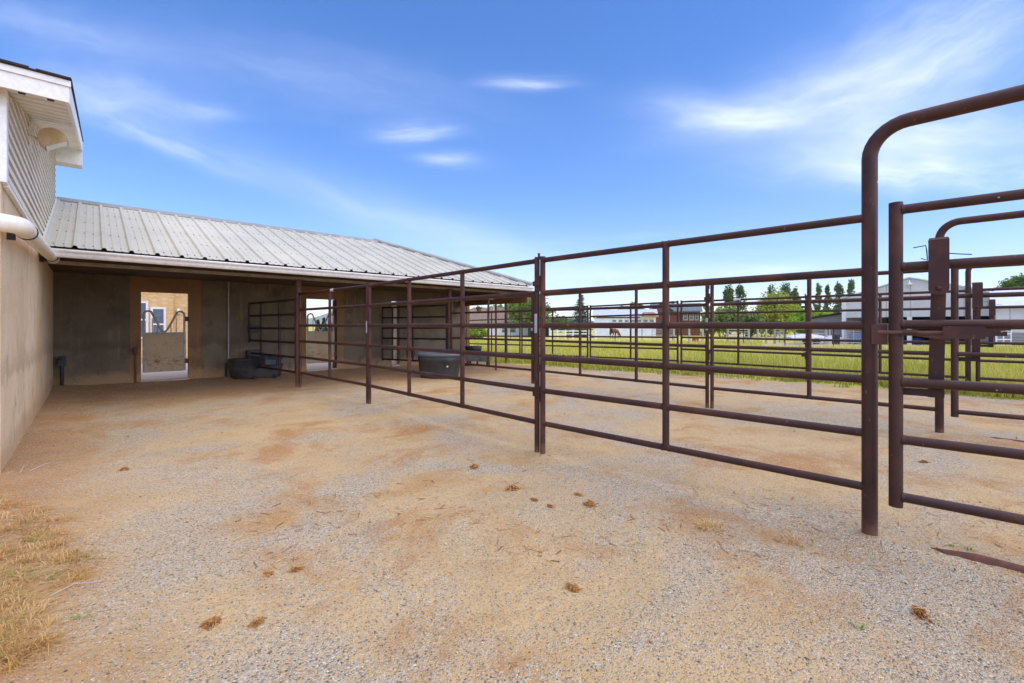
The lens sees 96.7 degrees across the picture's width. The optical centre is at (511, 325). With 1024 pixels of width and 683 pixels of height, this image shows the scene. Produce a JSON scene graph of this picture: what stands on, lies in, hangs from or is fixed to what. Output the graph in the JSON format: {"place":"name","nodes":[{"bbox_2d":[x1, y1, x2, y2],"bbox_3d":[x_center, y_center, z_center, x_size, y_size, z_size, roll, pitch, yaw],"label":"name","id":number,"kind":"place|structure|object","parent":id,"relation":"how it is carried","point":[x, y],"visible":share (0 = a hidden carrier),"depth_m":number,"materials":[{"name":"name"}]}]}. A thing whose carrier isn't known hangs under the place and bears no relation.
{"place":"outdoors","nodes":[
{"label":"outdoors","id":0,"kind":"place"},
{"bbox_2d":[0,494,126,679],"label":"dry grass","id":1,"kind":"structure","parent":0,"point":[16,658],"depth_m":2.08,"materials":[{"name":"plant"}]},
{"bbox_2d":[308,311,331,323],"bbox_3d":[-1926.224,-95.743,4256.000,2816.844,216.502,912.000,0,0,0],"label":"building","id":2,"kind":"structure","parent":0,"point":[312,321],"depth_m":4188.29,"materials":[{"name":"white"}]},
{"bbox_2d":[0,327,1023,682],"bbox_3d":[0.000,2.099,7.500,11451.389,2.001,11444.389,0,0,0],"label":"ground","id":3,"kind":"structure","parent":0,"point":[92,451],"depth_m":2.58,"materials":[{"name":"beige gravel"}]},
{"bbox_2d":[0,58,83,472],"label":"farm building","id":4,"kind":"structure","parent":3,"relation":"on","point":[38,99],"depth_m":4.51,"materials":[{"name":"paint"}]},
{"bbox_2d":[0,213,59,263],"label":"drain pipe","id":5,"kind":"object","parent":4,"relation":"attached to","point":[24,229],"visible":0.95,"depth_m":3.76,"materials":[{"name":"beige plastic"}]},
{"bbox_2d":[29,122,67,151],"bbox_3d":[-5.138,-2.040,5.052,0.302,0.280,0.200,0,0,-43],"label":"floodlight","id":6,"kind":"object","parent":4,"relation":"attached to","point":[48,138],"visible":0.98,"depth_m":5.00,"materials":[{"name":"beige plastic"}]},
{"bbox_2d":[57,356,65,385],"bbox_3d":[-8.260,0.880,8.346,0.116,0.640,0.191,0,0,-39],"label":"yard hydrant","id":7,"kind":"object","parent":3,"relation":"on","point":[61,361],"visible":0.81,"depth_m":8.36,"materials":[{"name":"black metal"}]},
{"bbox_2d":[50,582,97,596],"bbox_3d":[-1.972,1.179,2.052,0.161,0.035,0.006,0,0,-34],"label":"twig","id":8,"kind":"object","parent":3,"relation":"on","point":[73,584],"visible":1,"depth_m":2.05,"materials":[{"name":"brown wood"}]},
{"bbox_2d":[117,466,128,471],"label":"dry dropping","id":9,"kind":"object","parent":3,"relation":"on","point":[123,468],"visible":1,"depth_m":3.75,"materials":[{"name":"soil"}]},
{"bbox_2d":[141,292,187,357],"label":"brick house","id":10,"kind":"structure","parent":3,"relation":"on","point":[164,308],"depth_m":18.66,"materials":[{"name":"beige"}]},
{"bbox_2d":[141,301,147,338],"bbox_3d":[-14.829,-0.225,18.151,0.500,1.510,0.078,0,0,-43],"label":"window","id":11,"kind":"structure","parent":10,"relation":"in","point":[144,304],"depth_m":18.22,"materials":[{"name":"white paint"}]},
{"bbox_2d":[150,307,165,331],"bbox_3d":[-14.410,-0.045,18.537,0.500,1.410,0.078,0,0,-43],"label":"window","id":12,"kind":"structure","parent":10,"relation":"in","point":[159,312],"depth_m":18.52,"materials":[{"name":"white paint"}]},
{"bbox_2d":[199,615,225,629],"bbox_3d":[-1.214,1.192,1.839,0.084,0.028,0.093,0,0,32],"label":"dry dropping","id":13,"kind":"object","parent":3,"relation":"on","point":[213,620],"visible":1,"depth_m":1.83,"materials":[{"name":"soil"}]},
{"bbox_2d":[228,357,282,379],"bbox_3d":[-5.812,0.973,10.356,1.081,0.473,0.579,0,0,-43],"label":"feed trough","id":14,"kind":"object","parent":3,"relation":"on","point":[242,368],"visible":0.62,"depth_m":10.05,"materials":[{"name":"black plastic"}]},
{"bbox_2d":[246,349,259,357],"bbox_3d":[-5.958,0.645,10.499,0.300,0.170,0.160,0,0,-43],"label":"float box","id":15,"kind":"object","parent":14,"relation":"on","point":[248,352],"visible":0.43,"depth_m":10.39,"materials":[{"name":"black plastic"}]},
{"bbox_2d":[246,615,265,628],"bbox_3d":[-1.026,1.189,1.834,0.067,0.024,0.086,0,0,20],"label":"dry dropping","id":16,"kind":"object","parent":3,"relation":"on","point":[257,621],"visible":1,"depth_m":1.82,"materials":[{"name":"soil"}]},
{"bbox_2d":[141,362,395,378],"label":"patio","id":17,"kind":"structure","parent":3,"relation":"on","point":[165,374],"depth_m":10.90,"materials":[{"name":"concrete"}]},
{"bbox_2d":[262,569,274,576],"bbox_3d":[-1.169,1.189,2.194,0.056,0.020,0.067,0,0,15],"label":"dry dropping","id":18,"kind":"object","parent":3,"relation":"on","point":[268,573],"visible":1,"depth_m":2.18,"materials":[{"name":"soil"}]},
{"bbox_2d":[44,196,533,386],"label":"horse shed","id":19,"kind":"structure","parent":3,"relation":"on","point":[112,264],"depth_m":9.49,"materials":[{"name":"concrete"}]},
{"bbox_2d":[133,347,137,382],"bbox_3d":[-7.569,0.820,9.149,0.070,0.760,0.066,0,0,0],"label":"wall pipe","id":20,"kind":"object","parent":19,"relation":"attached to","point":[135,350],"depth_m":9.14,"materials":[{"name":"metal"}]},
{"bbox_2d":[143,310,188,372],"bbox_3d":[-7.270,0.324,9.565,0.773,1.284,0.055,0,0,-43],"label":"stall door","id":21,"kind":"structure","parent":19,"relation":"in","point":[163,351],"depth_m":9.54,"materials":[{"name":"wood"}]},
{"bbox_2d":[251,326,258,332],"bbox_3d":[-6.014,0.085,10.604,0.200,0.170,0.090,0,0,-43],"label":"outlet box","id":22,"kind":"object","parent":19,"relation":"attached to","point":[254,330],"visible":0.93,"depth_m":10.59,"materials":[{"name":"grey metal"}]},
{"bbox_2d":[248,299,294,372],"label":"pipe fence","id":23,"kind":"object","parent":19,"relation":"attached to","point":[279,328],"visible":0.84,"depth_m":9.58,"materials":[{"name":"metal"}]},
{"bbox_2d":[249,355,277,366],"bbox_3d":[-5.235,0.745,9.586,0.800,0.210,0.269,0,0,40],"label":"hanging feeder","id":24,"kind":"object","parent":23,"relation":"hanging from","point":[266,360],"visible":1,"depth_m":9.42,"materials":[{"name":"black plastic"}]},
{"bbox_2d":[307,313,336,363],"bbox_3d":[-4.907,0.324,11.744,0.743,1.284,0.055,0,0,-43],"label":"stall door","id":25,"kind":"structure","parent":19,"relation":"in","point":[315,350],"depth_m":11.70,"materials":[{"name":"wood"}]},
{"bbox_2d":[392,305,396,362],"bbox_3d":[-3.443,0.220,13.207,0.230,1.760,0.070,0,0,-43],"label":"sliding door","id":26,"kind":"structure","parent":19,"relation":"in","point":[394,309],"depth_m":13.23,"materials":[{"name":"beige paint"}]},
{"bbox_2d":[382,304,446,361],"bbox_3d":[-2.615,0.216,11.998,2.425,1.512,0.053,0,0,34],"label":"pipe fence","id":27,"kind":"object","parent":19,"relation":"attached to","point":[392,328],"visible":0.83,"depth_m":11.98,"materials":[{"name":"metal"}]},
{"bbox_2d":[287,566,304,572],"bbox_3d":[-1.055,1.189,2.222,0.067,0.020,0.075,0,0,20],"label":"dry dropping","id":28,"kind":"object","parent":3,"relation":"on","point":[295,568],"visible":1,"depth_m":2.22,"materials":[{"name":"soil"}]},
{"bbox_2d":[320,317,326,330],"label":"spruce tree","id":29,"kind":"object","parent":3,"relation":"on","point":[323,320],"visible":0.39,"depth_m":149.64,"materials":[{"name":"green plant"}]},
{"bbox_2d":[299,283,367,403],"bbox_3d":[-3.164,0.289,7.904,2.717,1.868,0.056,0,0,44],"label":"pipe fence","id":30,"kind":"object","parent":3,"relation":"on","point":[329,325],"visible":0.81,"depth_m":7.88,"materials":[{"name":"brown metal"}]},
{"bbox_2d":[416,352,459,378],"bbox_3d":[-1.681,0.920,10.550,1.038,0.566,0.678,0,0,12],"label":"water tank","id":31,"kind":"object","parent":3,"relation":"on","point":[441,363],"visible":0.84,"depth_m":10.26,"materials":[{"name":"grey plastic"}]},
{"bbox_2d":[368,257,539,451],"bbox_3d":[-0.966,0.284,5.617,0.056,1.859,3.610,0,0,-43],"label":"pipe fence","id":32,"kind":"object","parent":3,"relation":"on","point":[462,325],"visible":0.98,"depth_m":5.16,"materials":[{"name":"brown metal"}]},
{"bbox_2d":[468,464,478,469],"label":"dry dropping","id":33,"kind":"object","parent":3,"relation":"on","point":[474,466],"visible":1,"depth_m":3.83,"materials":[{"name":"soil"}]},
{"bbox_2d":[470,329,486,339],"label":"bush","id":34,"kind":"object","parent":3,"relation":"on","point":[478,331],"visible":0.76,"depth_m":59.27,"materials":[{"name":"green plant"}]},
{"bbox_2d":[465,351,492,365],"bbox_3d":[-1.041,1.020,14.001,0.820,0.420,0.520,0,0,7],"label":"trough","id":35,"kind":"object","parent":3,"relation":"on","point":[469,358],"visible":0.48,"depth_m":13.78,"materials":[{"name":"grey plastic"}]},
{"bbox_2d":[465,346,481,350],"bbox_3d":[-1.190,0.715,14.019,0.528,0.170,0.396,0,0,0],"label":"rubber tub","id":36,"kind":"object","parent":35,"relation":"on","point":[476,348],"visible":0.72,"depth_m":13.86,"materials":[{"name":"black plastic"}]},
{"bbox_2d":[451,296,532,383],"bbox_3d":[-0.534,0.289,10.284,2.717,1.868,0.056,0,0,44],"label":"pipe fence","id":37,"kind":"object","parent":3,"relation":"on","point":[488,312],"visible":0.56,"depth_m":10.18,"materials":[{"name":"brown metal"}]},
{"bbox_2d":[470,309,520,352],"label":"pipe fence","id":38,"kind":"object","parent":3,"relation":"on","point":[491,335],"visible":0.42,"depth_m":16.65,"materials":[{"name":"brown metal"}]},
{"bbox_2d":[495,303,496,370],"bbox_3d":[-0.431,0.330,12.250,0.056,1.860,0.056,0,0,0],"label":"pipe post","id":39,"kind":"object","parent":3,"relation":"on","point":[496,335],"visible":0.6,"depth_m":12.23,"materials":[{"name":"metal"}]},
{"bbox_2d":[470,307,530,335],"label":"bungalow","id":40,"kind":"object","parent":3,"relation":"on","point":[500,331],"visible":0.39,"depth_m":85.00,"materials":[{"name":"white"}]},
{"bbox_2d":[505,304,506,362],"bbox_3d":[-0.200,0.277,15.200,0.100,2.074,0.100,0,0,0],"label":"pipe post","id":41,"kind":"object","parent":3,"relation":"on","point":[505,332],"visible":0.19,"depth_m":15.15,"materials":[{"name":"brown metal"}]},
{"bbox_2d":[1,408,1023,682],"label":"gravel stones","id":42,"kind":"object","parent":3,"relation":"on","point":[481,594],"visible":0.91,"depth_m":1.96,"materials":[{"name":"gravel"}]},
{"bbox_2d":[503,484,521,490],"bbox_3d":[0.009,1.177,3.319,0.146,0.040,0.109,0,0,0],"label":"dry dropping","id":43,"kind":"object","parent":3,"relation":"on","point":[511,487],"visible":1,"depth_m":3.31,"materials":[{"name":"soil"}]},
{"bbox_2d":[503,296,557,335],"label":"broadleaf tree","id":44,"kind":"object","parent":3,"relation":"on","point":[515,306],"visible":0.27,"depth_m":76.23,"materials":[{"name":"green plant"}]},
{"bbox_2d":[54,362,1022,574],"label":"straw litter","id":45,"kind":"object","parent":3,"relation":"on","point":[582,516],"visible":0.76,"depth_m":2.78,"materials":[{"name":"beige plant"}]},
{"bbox_2d":[545,328,550,335],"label":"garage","id":46,"kind":"structure","parent":3,"relation":"on","point":[547,331],"depth_m":79.95,"materials":[{"name":"white"}]},
{"bbox_2d":[545,328,548,335],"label":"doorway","id":47,"kind":"structure","parent":46,"relation":"in","point":[546,329],"depth_m":79.94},
{"bbox_2d":[521,305,588,357],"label":"pipe fence","id":48,"kind":"object","parent":3,"relation":"on","point":[552,336],"visible":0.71,"depth_m":14.59,"materials":[{"name":"brown metal"}]},
{"bbox_2d":[546,314,571,332],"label":"broadleaf tree","id":49,"kind":"object","parent":3,"relation":"on","point":[560,320],"visible":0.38,"depth_m":136.86,"materials":[{"name":"green plant"}]},
{"bbox_2d":[550,330,596,338],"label":"rail fence","id":50,"kind":"object","parent":3,"relation":"on","point":[572,333],"visible":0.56,"depth_m":63.97,"materials":[{"name":"white paint"}]},
{"bbox_2d":[564,582,583,592],"bbox_3d":[0.274,1.181,2.067,0.063,0.030,0.103,0,0,-38],"label":"dry dropping","id":51,"kind":"object","parent":3,"relation":"on","point":[571,586],"visible":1,"depth_m":2.05,"materials":[{"name":"soil"}]},
{"bbox_2d":[564,295,593,337],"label":"spruce tree","id":52,"kind":"object","parent":3,"relation":"on","point":[584,319],"visible":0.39,"depth_m":73.65,"materials":[{"name":"green plant"}]},
{"bbox_2d":[583,499,597,508],"bbox_3d":[0.520,1.176,3.017,0.109,0.040,0.125,0,0,24],"label":"dry dropping","id":53,"kind":"object","parent":3,"relation":"on","point":[589,503],"visible":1,"depth_m":3.01,"materials":[{"name":"soil"}]},
{"bbox_2d":[609,328,620,338],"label":"horse","id":54,"kind":"object","parent":3,"relation":"on","point":[612,331],"visible":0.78,"depth_m":65.72},
{"bbox_2d":[533,285,708,407],"bbox_3d":[1.664,0.284,7.997,0.056,1.859,3.610,0,0,-43],"label":"pipe fence","id":55,"kind":"object","parent":3,"relation":"on","point":[636,307],"visible":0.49,"depth_m":7.54,"materials":[{"name":"brown metal"}]},
{"bbox_2d":[592,309,657,337],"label":"pale shed","id":56,"kind":"structure","parent":3,"relation":"on","point":[623,331],"depth_m":72.34,"materials":[{"name":"white"}]},
{"bbox_2d":[590,301,678,362],"bbox_3d":[3.333,0.298,12.777,0.056,1.887,2.800,0,0,-44],"label":"pipe fence","id":57,"kind":"object","parent":3,"relation":"on","point":[631,336],"visible":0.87,"depth_m":12.75,"materials":[{"name":"brown metal"}]},
{"bbox_2d":[649,303,702,335],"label":"log house","id":58,"kind":"structure","parent":3,"relation":"on","point":[690,318],"depth_m":95.52,"materials":[{"name":"brown paint"}]},
{"bbox_2d":[689,314,693,319],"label":"window","id":59,"kind":"structure","parent":58,"relation":"in","point":[691,316],"depth_m":94.86,"materials":[{"name":"grey glass"}]},
{"bbox_2d":[700,306,716,335],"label":"bush","id":60,"kind":"object","parent":3,"relation":"on","point":[703,318],"visible":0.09,"depth_m":83.86,"materials":[{"name":"green plant"}]},
{"bbox_2d":[694,516,727,531],"bbox_3d":[1.173,1.181,2.676,0.254,0.039,0.219,0,0,26],"label":"dry grass tuft","id":61,"kind":"object","parent":3,"relation":"on","point":[708,525],"visible":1,"depth_m":2.70,"materials":[{"name":"plant"}]},
{"bbox_2d":[714,306,740,336],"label":"bush","id":62,"kind":"object","parent":3,"relation":"on","point":[724,318],"visible":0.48,"depth_m":77.05,"materials":[{"name":"green plant"}]},
{"bbox_2d":[722,284,735,307],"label":"poplar tree","id":63,"kind":"object","parent":3,"relation":"on","point":[728,293],"visible":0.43,"depth_m":109.65,"materials":[{"name":"green plant"}]},
{"bbox_2d":[728,329,747,341],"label":"tube gate","id":64,"kind":"structure","parent":3,"relation":"on","point":[736,334],"depth_m":42.58,"materials":[{"name":"metal"}]},
{"bbox_2d":[734,284,747,333],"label":"poplar tree","id":65,"kind":"object","parent":3,"relation":"on","point":[739,291],"visible":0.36,"depth_m":109.48,"materials":[{"name":"green plant"}]},
{"bbox_2d":[680,296,805,370],"bbox_3d":[5.338,0.286,10.732,0.056,1.863,2.830,0,0,-44],"label":"pipe fence","id":66,"kind":"object","parent":3,"relation":"on","point":[738,338],"visible":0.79,"depth_m":10.64,"materials":[{"name":"brown metal"}]},
{"bbox_2d":[470,338,1023,399],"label":"pasture grass","id":67,"kind":"structure","parent":3,"relation":"on","point":[1003,370],"depth_m":12.83,"materials":[{"name":"green plant"}]},
{"bbox_2d":[733,310,764,337],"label":"bush","id":68,"kind":"object","parent":3,"relation":"on","point":[750,317],"visible":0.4,"depth_m":73.07,"materials":[{"name":"green plant"}]},
{"bbox_2d":[767,284,774,333],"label":"poplar tree","id":69,"kind":"object","parent":3,"relation":"on","point":[770,289],"visible":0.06,"depth_m":117.85,"materials":[{"name":"green plant"}]},
{"bbox_2d":[744,284,800,336],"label":"willow tree","id":70,"kind":"object","parent":3,"relation":"on","point":[774,317],"visible":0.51,"depth_m":80.52,"materials":[{"name":"green plant"}]},
{"bbox_2d":[532,84,1023,573],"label":"arched pipe fence","id":71,"kind":"object","parent":3,"relation":"on","point":[867,325],"visible":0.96,"depth_m":2.77,"materials":[{"name":"brown metal"}]},
{"bbox_2d":[877,189,1023,524],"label":"pipe gate","id":72,"kind":"structure","parent":71,"relation":"attached to","point":[939,264],"depth_m":2.33,"materials":[{"name":"brown metal"}]},
{"bbox_2d":[775,329,783,342],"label":"tube gate","id":73,"kind":"structure","parent":3,"relation":"on","point":[779,334],"depth_m":42.37,"materials":[{"name":"metal"}]},
{"bbox_2d":[784,329,785,345],"bbox_3d":[18.724,0.868,31.165,0.096,1.550,0.121,0,0,23],"label":"pasture post","id":74,"kind":"object","parent":3,"relation":"on","point":[784,337],"visible":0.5,"depth_m":31.19,"materials":[{"name":"brown paint"}]},
{"bbox_2d":[779,282,793,333],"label":"poplar tree","id":75,"kind":"object","parent":3,"relation":"on","point":[786,289],"visible":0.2,"depth_m":115.63,"materials":[{"name":"green plant"}]},
{"bbox_2d":[791,286,801,333],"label":"poplar tree","id":76,"kind":"object","parent":3,"relation":"on","point":[795,292],"visible":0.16,"depth_m":115.48,"materials":[{"name":"green plant"}]},
{"bbox_2d":[780,533,816,547],"bbox_3d":[1.580,1.193,2.518,0.211,0.030,0.208,0,0,0],"label":"dry grass tuft","id":77,"kind":"object","parent":3,"relation":"on","point":[797,540],"visible":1,"depth_m":2.53,"materials":[{"name":"plant"}]},
{"bbox_2d":[787,307,817,332],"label":"bush","id":78,"kind":"object","parent":3,"relation":"on","point":[798,317],"visible":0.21,"depth_m":65.34,"materials":[{"name":"green plant"}]},
{"bbox_2d":[786,334,829,343],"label":"covered trailer","id":79,"kind":"object","parent":3,"relation":"on","point":[803,336],"visible":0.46,"depth_m":41.28,"materials":[{"name":"white"}]},
{"bbox_2d":[795,329,824,342],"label":"tube gate","id":80,"kind":"structure","parent":3,"relation":"on","point":[812,338],"depth_m":39.48,"materials":[{"name":"metal"}]},
{"bbox_2d":[812,283,827,309],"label":"poplar tree","id":81,"kind":"object","parent":3,"relation":"on","point":[818,290],"visible":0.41,"depth_m":115.74,"materials":[{"name":"green plant"}]},
{"bbox_2d":[812,312,832,316],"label":"bush","id":82,"kind":"object","parent":3,"relation":"on","point":[820,313],"visible":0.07,"depth_m":62.20,"materials":[{"name":"green plant"}]},
{"bbox_2d":[812,312,841,341],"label":"board shed","id":83,"kind":"structure","parent":3,"relation":"on","point":[833,317],"depth_m":46.05,"materials":[{"name":"grey wood"}]},
{"bbox_2d":[831,330,841,336],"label":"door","id":84,"kind":"structure","parent":83,"relation":"in","point":[836,332],"depth_m":45.61,"materials":[{"name":"grey"}]},
{"bbox_2d":[822,284,832,309],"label":"poplar tree","id":85,"kind":"object","parent":3,"relation":"on","point":[827,289],"visible":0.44,"depth_m":115.77,"materials":[{"name":"green plant"}]},
{"bbox_2d":[821,335,842,343],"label":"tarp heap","id":86,"kind":"object","parent":3,"relation":"on","point":[829,342],"visible":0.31,"depth_m":43.05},
{"bbox_2d":[832,281,844,312],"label":"poplar tree","id":87,"kind":"object","parent":3,"relation":"on","point":[838,288],"visible":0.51,"depth_m":115.80,"materials":[{"name":"green plant"}]},
{"bbox_2d":[846,278,855,293],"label":"poplar tree","id":88,"kind":"object","parent":3,"relation":"on","point":[851,286],"visible":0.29,"depth_m":115.74,"materials":[{"name":"green plant"}]},
{"bbox_2d":[845,330,860,343],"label":"tube gate","id":89,"kind":"structure","parent":3,"relation":"on","point":[853,331],"depth_m":39.28,"materials":[{"name":"metal"}]},
{"bbox_2d":[848,334,860,343],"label":"tub","id":90,"kind":"object","parent":3,"relation":"on","point":[856,336],"visible":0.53,"depth_m":41.14,"materials":[{"name":"blue plastic"}]},
{"bbox_2d":[850,622,865,629],"bbox_3d":[1.363,1.184,1.796,0.076,0.023,0.052,0,0,18],"label":"seedling","id":91,"kind":"object","parent":3,"relation":"on","point":[862,626],"visible":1,"depth_m":1.79,"materials":[{"name":"plant"}]},
{"bbox_2d":[704,210,1023,442],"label":"arched pipe fence","id":92,"kind":"object","parent":3,"relation":"on","point":[938,408],"visible":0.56,"depth_m":5.68,"materials":[{"name":"brown metal"}]},
{"bbox_2d":[951,264,1023,419],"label":"pipe gate","id":93,"kind":"structure","parent":92,"relation":"attached to","point":[977,295],"depth_m":4.73,"materials":[{"name":"brown metal"}]},
{"bbox_2d":[801,269,1021,397],"bbox_3d":[8.189,0.051,7.831,5.522,2.397,0.082,0,0,44],"label":"arched pipe fence","id":94,"kind":"object","parent":3,"relation":"on","point":[967,342],"visible":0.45,"depth_m":8.59,"materials":[{"name":"brown metal"}]},
{"bbox_2d":[975,287,1023,381],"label":"pipe gate","id":95,"kind":"structure","parent":94,"relation":"attached to","point":[991,306],"depth_m":7.71,"materials":[{"name":"brown metal"}]},
{"bbox_2d":[841,277,994,344],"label":"metal barn","id":96,"kind":"structure","parent":3,"relation":"on","point":[911,284],"depth_m":39.66,"materials":[{"name":"grey metal"}]},
{"bbox_2d":[913,338,922,343],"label":"tub","id":97,"kind":"object","parent":3,"relation":"on","point":[917,339],"visible":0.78,"depth_m":41.28,"materials":[{"name":"blue plastic"}]},
{"bbox_2d":[909,605,933,625],"bbox_3d":[1.682,1.184,1.875,0.071,0.031,0.122,0,0,31],"label":"dry dropping","id":98,"kind":"object","parent":3,"relation":"on","point":[920,612],"visible":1,"depth_m":1.88,"materials":[{"name":"soil"}]},
{"bbox_2d":[995,329,1011,345],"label":"tube gate","id":99,"kind":"structure","parent":3,"relation":"on","point":[1003,339],"depth_m":30.97,"materials":[{"name":"white metal"}]},
{"bbox_2d":[989,290,1023,347],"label":"white shed","id":100,"kind":"structure","parent":3,"relation":"on","point":[1012,313],"depth_m":32.59,"materials":[{"name":"grey metal"}]},
{"bbox_2d":[996,272,1023,287],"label":"broadleaf tree","id":101,"kind":"object","parent":3,"relation":"on","point":[1016,281],"visible":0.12,"depth_m":61.75,"materials":[{"name":"green plant"}]},
{"bbox_2d":[0,0,1023,320],"label":"sky","id":102,"kind":"structure","parent":0,"point":[478,133],"materials":[{"name":"blue"}]},
{"bbox_2d":[832,335,839,343],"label":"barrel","id":103,"kind":"object","parent":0,"point":[836,336],"visible":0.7,"depth_m":40.74,"materials":[{"name":"black plastic"}]}
]}

